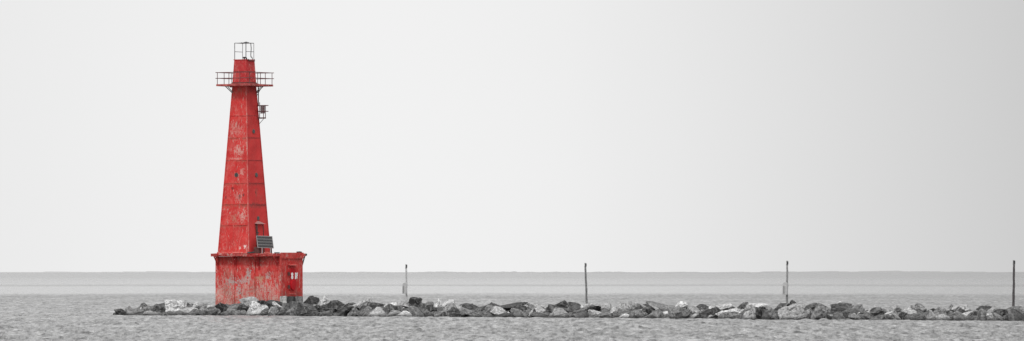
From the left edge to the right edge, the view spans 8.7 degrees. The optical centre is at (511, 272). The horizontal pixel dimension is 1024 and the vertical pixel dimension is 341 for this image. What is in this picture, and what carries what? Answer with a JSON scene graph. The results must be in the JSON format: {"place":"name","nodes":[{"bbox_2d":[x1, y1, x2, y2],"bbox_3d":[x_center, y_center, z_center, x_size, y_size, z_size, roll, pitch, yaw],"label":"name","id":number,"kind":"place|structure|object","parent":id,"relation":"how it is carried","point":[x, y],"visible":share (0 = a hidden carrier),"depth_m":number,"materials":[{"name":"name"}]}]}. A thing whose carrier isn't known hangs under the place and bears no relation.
{"place":"outdoors","nodes":[
{"label":"outdoors","id":0,"kind":"place"},
{"bbox_2d":[0,273,1023,340],"bbox_3d":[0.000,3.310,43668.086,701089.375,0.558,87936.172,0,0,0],"label":"water","id":1,"kind":"structure","parent":0,"point":[58,306],"depth_m":734.26,"materials":[{"name":"grey liquid"}]},
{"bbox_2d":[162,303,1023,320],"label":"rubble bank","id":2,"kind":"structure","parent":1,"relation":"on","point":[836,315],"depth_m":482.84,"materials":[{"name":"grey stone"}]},
{"bbox_2d":[114,309,126,314],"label":"boulder","id":3,"kind":"object","parent":2,"relation":"on","point":[120,311],"visible":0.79,"depth_m":515.48,"materials":[{"name":"stone"}]},
{"bbox_2d":[132,306,154,312],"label":"boulder","id":4,"kind":"object","parent":2,"relation":"on","point":[146,308],"visible":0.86,"depth_m":515.75,"materials":[{"name":"stone"}]},
{"bbox_2d":[142,311,162,315],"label":"boulder","id":5,"kind":"object","parent":2,"relation":"on","point":[150,313],"visible":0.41,"depth_m":514.28,"materials":[{"name":"stone"}]},
{"bbox_2d":[153,302,164,312],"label":"boulder","id":6,"kind":"object","parent":2,"relation":"on","point":[160,308],"visible":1,"depth_m":515.36,"materials":[{"name":"stone"}]},
{"bbox_2d":[165,300,186,312],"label":"boulder","id":7,"kind":"object","parent":2,"relation":"on","point":[173,305],"visible":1,"depth_m":514.55,"materials":[{"name":"stone"}]},
{"bbox_2d":[163,310,188,315],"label":"boulder","id":8,"kind":"object","parent":2,"relation":"on","point":[179,312],"visible":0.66,"depth_m":513.40,"materials":[{"name":"stone"}]},
{"bbox_2d":[181,307,196,312],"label":"boulder","id":9,"kind":"object","parent":2,"relation":"on","point":[187,309],"visible":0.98,"depth_m":514.51,"materials":[{"name":"stone"}]},
{"bbox_2d":[202,306,220,314],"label":"boulder","id":10,"kind":"object","parent":2,"relation":"on","point":[212,310],"visible":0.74,"depth_m":511.65,"materials":[{"name":"stone"}]},
{"bbox_2d":[215,303,226,311],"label":"boulder","id":11,"kind":"object","parent":2,"relation":"on","point":[220,306],"visible":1,"depth_m":512.95,"materials":[{"name":"stone"}]},
{"bbox_2d":[237,304,248,311],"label":"boulder","id":12,"kind":"object","parent":2,"relation":"on","point":[242,307],"visible":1,"depth_m":511.82,"materials":[{"name":"stone"}]},
{"bbox_2d":[239,297,257,306],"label":"boulder","id":13,"kind":"object","parent":2,"relation":"on","point":[247,301],"visible":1,"depth_m":512.91,"materials":[{"name":"stone"}]},
{"bbox_2d":[247,301,260,312],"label":"boulder","id":14,"kind":"object","parent":2,"relation":"on","point":[254,304],"visible":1,"depth_m":511.11,"materials":[{"name":"stone"}]},
{"bbox_2d":[248,304,268,315],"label":"boulder","id":15,"kind":"object","parent":2,"relation":"on","point":[262,310],"visible":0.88,"depth_m":509.22,"materials":[{"name":"stone"}]},
{"bbox_2d":[211,42,306,304],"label":"lighthouse","id":16,"kind":"object","parent":2,"relation":"on","point":[248,263],"visible":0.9,"depth_m":522.95,"materials":[{"name":"metal"}]},
{"bbox_2d":[255,224,264,251],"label":"door","id":17,"kind":"structure","parent":16,"relation":"in","point":[259,227],"depth_m":523.33,"materials":[{"name":"metal"}]},
{"bbox_2d":[288,267,297,290],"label":"base door","id":18,"kind":"structure","parent":16,"relation":"in","point":[292,274],"depth_m":521.42,"materials":[{"name":"metal"}]},
{"bbox_2d":[268,306,276,315],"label":"boulder","id":19,"kind":"object","parent":2,"relation":"on","point":[272,311],"visible":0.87,"depth_m":507.95,"materials":[{"name":"stone"}]},
{"bbox_2d":[265,300,282,307],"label":"boulder","id":20,"kind":"object","parent":2,"relation":"on","point":[268,303],"visible":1,"depth_m":511.12,"materials":[{"name":"stone"}]},
{"bbox_2d":[275,305,286,315],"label":"boulder","id":21,"kind":"object","parent":2,"relation":"on","point":[282,311],"visible":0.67,"depth_m":507.00,"materials":[{"name":"stone"}]},
{"bbox_2d":[285,301,296,310],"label":"boulder","id":22,"kind":"object","parent":2,"relation":"on","point":[290,305],"visible":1,"depth_m":507.70,"materials":[{"name":"stone"}]},
{"bbox_2d":[286,308,295,315],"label":"boulder","id":23,"kind":"object","parent":2,"relation":"on","point":[290,312],"visible":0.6,"depth_m":506.12,"materials":[{"name":"stone"}]},
{"bbox_2d":[296,301,315,309],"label":"boulder","id":24,"kind":"object","parent":2,"relation":"on","point":[311,307],"visible":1,"depth_m":506.46,"materials":[{"name":"stone"}]},
{"bbox_2d":[295,305,317,315],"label":"boulder","id":25,"kind":"object","parent":2,"relation":"on","point":[300,310],"visible":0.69,"depth_m":504.98,"materials":[{"name":"stone"}]},
{"bbox_2d":[303,296,319,304],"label":"boulder","id":26,"kind":"object","parent":2,"relation":"on","point":[311,300],"visible":0.76,"depth_m":521.29,"materials":[{"name":"stone"}]},
{"bbox_2d":[318,295,328,305],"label":"boulder","id":27,"kind":"object","parent":2,"relation":"on","point":[324,300],"visible":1,"depth_m":507.06,"materials":[{"name":"stone"}]},
{"bbox_2d":[316,310,333,316],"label":"boulder","id":28,"kind":"object","parent":2,"relation":"on","point":[327,313],"visible":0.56,"depth_m":503.20,"materials":[{"name":"stone"}]},
{"bbox_2d":[319,300,344,312],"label":"boulder","id":29,"kind":"object","parent":2,"relation":"on","point":[334,305],"visible":1,"depth_m":504.27,"materials":[{"name":"stone"}]},
{"bbox_2d":[334,305,351,316],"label":"boulder","id":30,"kind":"object","parent":2,"relation":"on","point":[344,311],"visible":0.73,"depth_m":501.95,"materials":[{"name":"stone"}]},
{"bbox_2d":[347,307,358,316],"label":"boulder","id":31,"kind":"object","parent":2,"relation":"on","point":[354,311],"visible":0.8,"depth_m":500.71,"materials":[{"name":"stone"}]},
{"bbox_2d":[352,296,372,307],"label":"boulder","id":32,"kind":"object","parent":2,"relation":"on","point":[363,302],"visible":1,"depth_m":503.62,"materials":[{"name":"stone"}]},
{"bbox_2d":[359,306,371,316],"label":"boulder","id":33,"kind":"object","parent":2,"relation":"on","point":[366,311],"visible":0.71,"depth_m":500.06,"materials":[{"name":"stone"}]},
{"bbox_2d":[365,302,384,309],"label":"boulder","id":34,"kind":"object","parent":2,"relation":"on","point":[372,305],"visible":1,"depth_m":501.92,"materials":[{"name":"stone"}]},
{"bbox_2d":[366,307,384,316],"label":"boulder","id":35,"kind":"object","parent":2,"relation":"on","point":[378,311],"visible":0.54,"depth_m":499.12,"materials":[{"name":"stone"}]},
{"bbox_2d":[383,304,402,313],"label":"boulder","id":36,"kind":"object","parent":2,"relation":"on","point":[386,309],"visible":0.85,"depth_m":499.52,"materials":[{"name":"stone"}]},
{"bbox_2d":[387,310,400,316],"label":"boulder","id":37,"kind":"object","parent":2,"relation":"on","point":[393,313],"visible":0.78,"depth_m":497.64,"materials":[{"name":"stone"}]},
{"bbox_2d":[396,301,411,307],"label":"boulder","id":38,"kind":"object","parent":2,"relation":"on","point":[405,304],"visible":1,"depth_m":500.06,"materials":[{"name":"stone"}]},
{"bbox_2d":[396,311,411,316],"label":"boulder","id":39,"kind":"object","parent":2,"relation":"on","point":[405,313],"visible":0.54,"depth_m":497.33,"materials":[{"name":"stone"}]},
{"bbox_2d":[402,264,407,300],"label":"marker post","id":40,"kind":"object","parent":2,"relation":"on","point":[404,288],"visible":1,"depth_m":500.92,"materials":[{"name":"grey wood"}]},
{"bbox_2d":[408,297,421,306],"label":"boulder","id":41,"kind":"object","parent":2,"relation":"on","point":[415,301],"visible":1,"depth_m":499.76,"materials":[{"name":"stone"}]},
{"bbox_2d":[410,306,424,316],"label":"boulder","id":42,"kind":"object","parent":2,"relation":"on","point":[416,311],"visible":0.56,"depth_m":496.14,"materials":[{"name":"stone"}]},
{"bbox_2d":[424,310,433,316],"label":"boulder","id":43,"kind":"object","parent":2,"relation":"on","point":[427,313],"visible":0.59,"depth_m":495.31,"materials":[{"name":"stone"}]},
{"bbox_2d":[442,299,454,307],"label":"boulder","id":44,"kind":"object","parent":2,"relation":"on","point":[444,304],"visible":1,"depth_m":497.62,"materials":[{"name":"stone"}]},
{"bbox_2d":[440,303,456,314],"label":"boulder","id":45,"kind":"object","parent":2,"relation":"on","point":[447,307],"visible":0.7,"depth_m":495.94,"materials":[{"name":"stone"}]},
{"bbox_2d":[449,307,460,316],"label":"boulder","id":46,"kind":"object","parent":2,"relation":"on","point":[454,312],"visible":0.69,"depth_m":493.78,"materials":[{"name":"stone"}]},
{"bbox_2d":[461,303,478,309],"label":"boulder","id":47,"kind":"object","parent":2,"relation":"on","point":[469,306],"visible":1,"depth_m":495.87,"materials":[{"name":"stone"}]},
{"bbox_2d":[459,307,481,316],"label":"boulder","id":48,"kind":"object","parent":2,"relation":"on","point":[470,313],"visible":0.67,"depth_m":492.72,"materials":[{"name":"stone"}]},
{"bbox_2d":[489,306,505,314],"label":"boulder","id":49,"kind":"object","parent":2,"relation":"on","point":[496,310],"visible":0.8,"depth_m":492.52,"materials":[{"name":"stone"}]},
{"bbox_2d":[492,312,513,316],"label":"boulder","id":50,"kind":"object","parent":2,"relation":"on","point":[506,314],"visible":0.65,"depth_m":491.09,"materials":[{"name":"stone"}]},
{"bbox_2d":[498,302,527,309],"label":"boulder","id":51,"kind":"object","parent":2,"relation":"on","point":[508,306],"visible":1,"depth_m":493.69,"materials":[{"name":"stone"}]},
{"bbox_2d":[509,304,526,312],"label":"boulder","id":52,"kind":"object","parent":2,"relation":"on","point":[521,307],"visible":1,"depth_m":491.60,"materials":[{"name":"stone"}]},
{"bbox_2d":[510,308,528,317],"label":"boulder","id":53,"kind":"object","parent":2,"relation":"on","point":[515,312],"visible":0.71,"depth_m":489.49,"materials":[{"name":"stone"}]},
{"bbox_2d":[528,307,545,316],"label":"boulder","id":54,"kind":"object","parent":2,"relation":"on","point":[540,309],"visible":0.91,"depth_m":489.82,"materials":[{"name":"stone"}]},
{"bbox_2d":[527,303,547,308],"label":"boulder","id":55,"kind":"object","parent":2,"relation":"on","point":[531,305],"visible":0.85,"depth_m":491.59,"materials":[{"name":"stone"}]},
{"bbox_2d":[530,312,548,317],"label":"boulder","id":56,"kind":"object","parent":2,"relation":"on","point":[539,314],"visible":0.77,"depth_m":487.67,"materials":[{"name":"stone"}]},
{"bbox_2d":[545,304,562,312],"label":"boulder","id":57,"kind":"object","parent":2,"relation":"on","point":[550,307],"visible":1,"depth_m":488.22,"materials":[{"name":"stone"}]},
{"bbox_2d":[548,307,571,317],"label":"boulder","id":58,"kind":"object","parent":2,"relation":"on","point":[557,312],"visible":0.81,"depth_m":486.03,"materials":[{"name":"stone"}]},
{"bbox_2d":[555,300,568,307],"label":"boulder","id":59,"kind":"object","parent":2,"relation":"on","point":[564,304],"visible":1,"depth_m":489.45,"materials":[{"name":"stone"}]},
{"bbox_2d":[568,302,580,310],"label":"boulder","id":60,"kind":"object","parent":2,"relation":"on","point":[577,306],"visible":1,"depth_m":488.31,"materials":[{"name":"stone"}]},
{"bbox_2d":[572,310,589,317],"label":"boulder","id":61,"kind":"object","parent":2,"relation":"on","point":[581,314],"visible":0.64,"depth_m":484.74,"materials":[{"name":"stone"}]},
{"bbox_2d":[584,263,587,303],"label":"marker post","id":62,"kind":"object","parent":2,"relation":"on","point":[586,300],"visible":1,"depth_m":487.93,"materials":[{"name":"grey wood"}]},
{"bbox_2d":[584,305,600,312],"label":"boulder","id":63,"kind":"object","parent":2,"relation":"on","point":[594,307],"visible":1,"depth_m":485.20,"materials":[{"name":"stone"}]},
{"bbox_2d":[588,309,600,315],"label":"boulder","id":64,"kind":"object","parent":2,"relation":"on","point":[592,312],"visible":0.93,"depth_m":484.64,"materials":[{"name":"stone"}]},
{"bbox_2d":[599,302,610,309],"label":"boulder","id":65,"kind":"object","parent":2,"relation":"on","point":[606,305],"visible":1,"depth_m":485.91,"materials":[{"name":"stone"}]},
{"bbox_2d":[599,312,612,317],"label":"boulder","id":66,"kind":"object","parent":2,"relation":"on","point":[605,314],"visible":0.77,"depth_m":482.46,"materials":[{"name":"stone"}]},
{"bbox_2d":[617,301,640,310],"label":"boulder","id":67,"kind":"object","parent":2,"relation":"on","point":[626,305],"visible":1,"depth_m":483.92,"materials":[{"name":"stone"}]},
{"bbox_2d":[628,310,647,317],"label":"boulder","id":68,"kind":"object","parent":2,"relation":"on","point":[637,314],"visible":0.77,"depth_m":479.82,"materials":[{"name":"stone"}]},
{"bbox_2d":[634,303,654,309],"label":"boulder","id":69,"kind":"object","parent":2,"relation":"on","point":[646,305],"visible":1,"depth_m":482.67,"materials":[{"name":"stone"}]},
{"bbox_2d":[644,311,661,318],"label":"boulder","id":70,"kind":"object","parent":2,"relation":"on","point":[654,314],"visible":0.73,"depth_m":478.51,"materials":[{"name":"stone"}]},
{"bbox_2d":[645,301,674,308],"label":"boulder","id":71,"kind":"object","parent":2,"relation":"on","point":[658,305],"visible":0.84,"depth_m":481.49,"materials":[{"name":"stone"}]},
{"bbox_2d":[667,305,692,318],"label":"boulder","id":72,"kind":"object","parent":2,"relation":"on","point":[678,312],"visible":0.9,"depth_m":476.09,"materials":[{"name":"stone"}]},
{"bbox_2d":[675,301,688,308],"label":"boulder","id":73,"kind":"object","parent":2,"relation":"on","point":[683,304],"visible":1,"depth_m":479.44,"materials":[{"name":"stone"}]},
{"bbox_2d":[688,306,700,313],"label":"boulder","id":74,"kind":"object","parent":2,"relation":"on","point":[693,309],"visible":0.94,"depth_m":476.22,"materials":[{"name":"stone"}]},
{"bbox_2d":[699,307,720,318],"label":"boulder","id":75,"kind":"object","parent":2,"relation":"on","point":[712,312],"visible":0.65,"depth_m":473.34,"materials":[{"name":"stone"}]},
{"bbox_2d":[715,303,734,310],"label":"boulder","id":76,"kind":"object","parent":2,"relation":"on","point":[727,306],"visible":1,"depth_m":475.04,"materials":[{"name":"stone"}]},
{"bbox_2d":[718,311,739,318],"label":"boulder","id":77,"kind":"object","parent":2,"relation":"on","point":[730,315],"visible":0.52,"depth_m":471.46,"materials":[{"name":"stone"}]},
{"bbox_2d":[716,308,743,314],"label":"boulder","id":78,"kind":"object","parent":2,"relation":"on","point":[739,310],"visible":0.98,"depth_m":472.91,"materials":[{"name":"stone"}]},
{"bbox_2d":[744,308,756,319],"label":"boulder","id":79,"kind":"object","parent":2,"relation":"on","point":[750,314],"visible":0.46,"depth_m":469.34,"materials":[{"name":"stone"}]},
{"bbox_2d":[744,303,768,309],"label":"boulder","id":80,"kind":"object","parent":2,"relation":"on","point":[751,305],"visible":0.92,"depth_m":472.41,"materials":[{"name":"stone"}]},
{"bbox_2d":[755,306,765,318],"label":"boulder","id":81,"kind":"object","parent":2,"relation":"on","point":[758,311],"visible":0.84,"depth_m":468.37,"materials":[{"name":"stone"}]},
{"bbox_2d":[761,309,778,319],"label":"boulder","id":82,"kind":"object","parent":2,"relation":"on","point":[769,315],"visible":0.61,"depth_m":467.34,"materials":[{"name":"stone"}]},
{"bbox_2d":[772,303,788,310],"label":"boulder","id":83,"kind":"object","parent":2,"relation":"on","point":[780,306],"visible":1,"depth_m":469.95,"materials":[{"name":"stone"}]},
{"bbox_2d":[782,261,787,302],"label":"marker post","id":84,"kind":"object","parent":2,"relation":"on","point":[785,289],"visible":1,"depth_m":469.99,"materials":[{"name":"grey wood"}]},
{"bbox_2d":[778,303,805,319],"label":"boulder","id":85,"kind":"object","parent":2,"relation":"on","point":[793,311],"visible":0.84,"depth_m":465.58,"materials":[{"name":"stone"}]},
{"bbox_2d":[795,308,812,319],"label":"boulder","id":86,"kind":"object","parent":2,"relation":"on","point":[802,316],"visible":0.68,"depth_m":464.47,"materials":[{"name":"stone"}]},
{"bbox_2d":[804,303,816,309],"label":"boulder","id":87,"kind":"object","parent":2,"relation":"on","point":[811,306],"visible":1,"depth_m":467.50,"materials":[{"name":"stone"}]},
{"bbox_2d":[810,308,827,319],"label":"boulder","id":88,"kind":"object","parent":2,"relation":"on","point":[818,313],"visible":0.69,"depth_m":463.91,"materials":[{"name":"stone"}]},
{"bbox_2d":[813,303,830,310],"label":"boulder","id":89,"kind":"object","parent":2,"relation":"on","point":[820,305],"visible":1,"depth_m":467.03,"materials":[{"name":"stone"}]},
{"bbox_2d":[830,302,851,312],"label":"boulder","id":90,"kind":"object","parent":2,"relation":"on","point":[839,306],"visible":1,"depth_m":465.86,"materials":[{"name":"stone"}]},
{"bbox_2d":[842,308,864,317],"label":"boulder","id":91,"kind":"object","parent":2,"relation":"on","point":[846,312],"visible":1,"depth_m":463.96,"materials":[{"name":"stone"}]},
{"bbox_2d":[849,313,860,319],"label":"boulder","id":92,"kind":"object","parent":2,"relation":"on","point":[853,316],"visible":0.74,"depth_m":462.25,"materials":[{"name":"stone"}]},
{"bbox_2d":[869,307,884,314],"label":"boulder","id":93,"kind":"object","parent":2,"relation":"on","point":[876,310],"visible":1,"depth_m":462.71,"materials":[{"name":"stone"}]},
{"bbox_2d":[886,304,899,311],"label":"boulder","id":94,"kind":"object","parent":2,"relation":"on","point":[892,308],"visible":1,"depth_m":463.92,"materials":[{"name":"stone"}]},
{"bbox_2d":[901,308,915,313],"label":"boulder","id":95,"kind":"object","parent":2,"relation":"on","point":[908,311],"visible":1,"depth_m":461.18,"materials":[{"name":"stone"}]},
{"bbox_2d":[904,313,925,320],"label":"boulder","id":96,"kind":"object","parent":2,"relation":"on","point":[916,316],"visible":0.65,"depth_m":459.33,"materials":[{"name":"stone"}]},
{"bbox_2d":[910,303,924,310],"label":"boulder","id":97,"kind":"object","parent":2,"relation":"on","point":[918,307],"visible":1,"depth_m":462.25,"materials":[{"name":"stone"}]},
{"bbox_2d":[926,310,936,319],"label":"boulder","id":98,"kind":"object","parent":2,"relation":"on","point":[931,315],"visible":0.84,"depth_m":458.26,"materials":[{"name":"stone"}]},
{"bbox_2d":[933,307,952,315],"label":"boulder","id":99,"kind":"object","parent":2,"relation":"on","point":[941,310],"visible":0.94,"depth_m":459.37,"materials":[{"name":"stone"}]},
{"bbox_2d":[936,314,949,319],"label":"boulder","id":100,"kind":"object","parent":2,"relation":"on","point":[942,317],"visible":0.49,"depth_m":457.89,"materials":[{"name":"stone"}]},
{"bbox_2d":[949,311,967,320],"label":"boulder","id":101,"kind":"object","parent":2,"relation":"on","point":[957,316],"visible":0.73,"depth_m":456.48,"materials":[{"name":"stone"}]},
{"bbox_2d":[951,304,967,310],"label":"boulder","id":102,"kind":"object","parent":2,"relation":"on","point":[962,306],"visible":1,"depth_m":459.93,"materials":[{"name":"stone"}]},
{"bbox_2d":[977,309,987,320],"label":"boulder","id":103,"kind":"object","parent":2,"relation":"on","point":[981,314],"visible":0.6,"depth_m":455.27,"materials":[{"name":"stone"}]},
{"bbox_2d":[976,305,991,310],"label":"boulder","id":104,"kind":"object","parent":2,"relation":"on","point":[986,307],"visible":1,"depth_m":458.84,"materials":[{"name":"stone"}]},
{"bbox_2d":[986,312,994,320],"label":"boulder","id":105,"kind":"object","parent":2,"relation":"on","point":[989,315],"visible":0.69,"depth_m":454.85,"materials":[{"name":"stone"}]},
{"bbox_2d":[994,312,1003,320],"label":"boulder","id":106,"kind":"object","parent":2,"relation":"on","point":[998,317],"visible":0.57,"depth_m":454.02,"materials":[{"name":"stone"}]},
{"bbox_2d":[993,309,1007,316],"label":"boulder","id":107,"kind":"object","parent":2,"relation":"on","point":[1001,312],"visible":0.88,"depth_m":456.02,"materials":[{"name":"stone"}]},
{"bbox_2d":[1012,260,1014,305],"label":"marker post","id":108,"kind":"object","parent":2,"relation":"on","point":[1013,297],"visible":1,"depth_m":457.49,"materials":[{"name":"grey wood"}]},
{"bbox_2d":[1008,308,1023,320],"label":"boulder","id":109,"kind":"object","parent":2,"relation":"on","point":[1015,315],"visible":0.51,"depth_m":453.48,"materials":[{"name":"stone"}]},
{"bbox_2d":[0,271,1023,272],"bbox_3d":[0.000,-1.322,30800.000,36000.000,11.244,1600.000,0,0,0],"label":"shore","id":110,"kind":"structure","parent":0,"point":[566,272],"depth_m":30024.27,"materials":[{"name":"grey"}]},
{"bbox_2d":[0,0,1023,271],"label":"sky","id":111,"kind":"structure","parent":0,"point":[423,135],"materials":[{"name":"white"}]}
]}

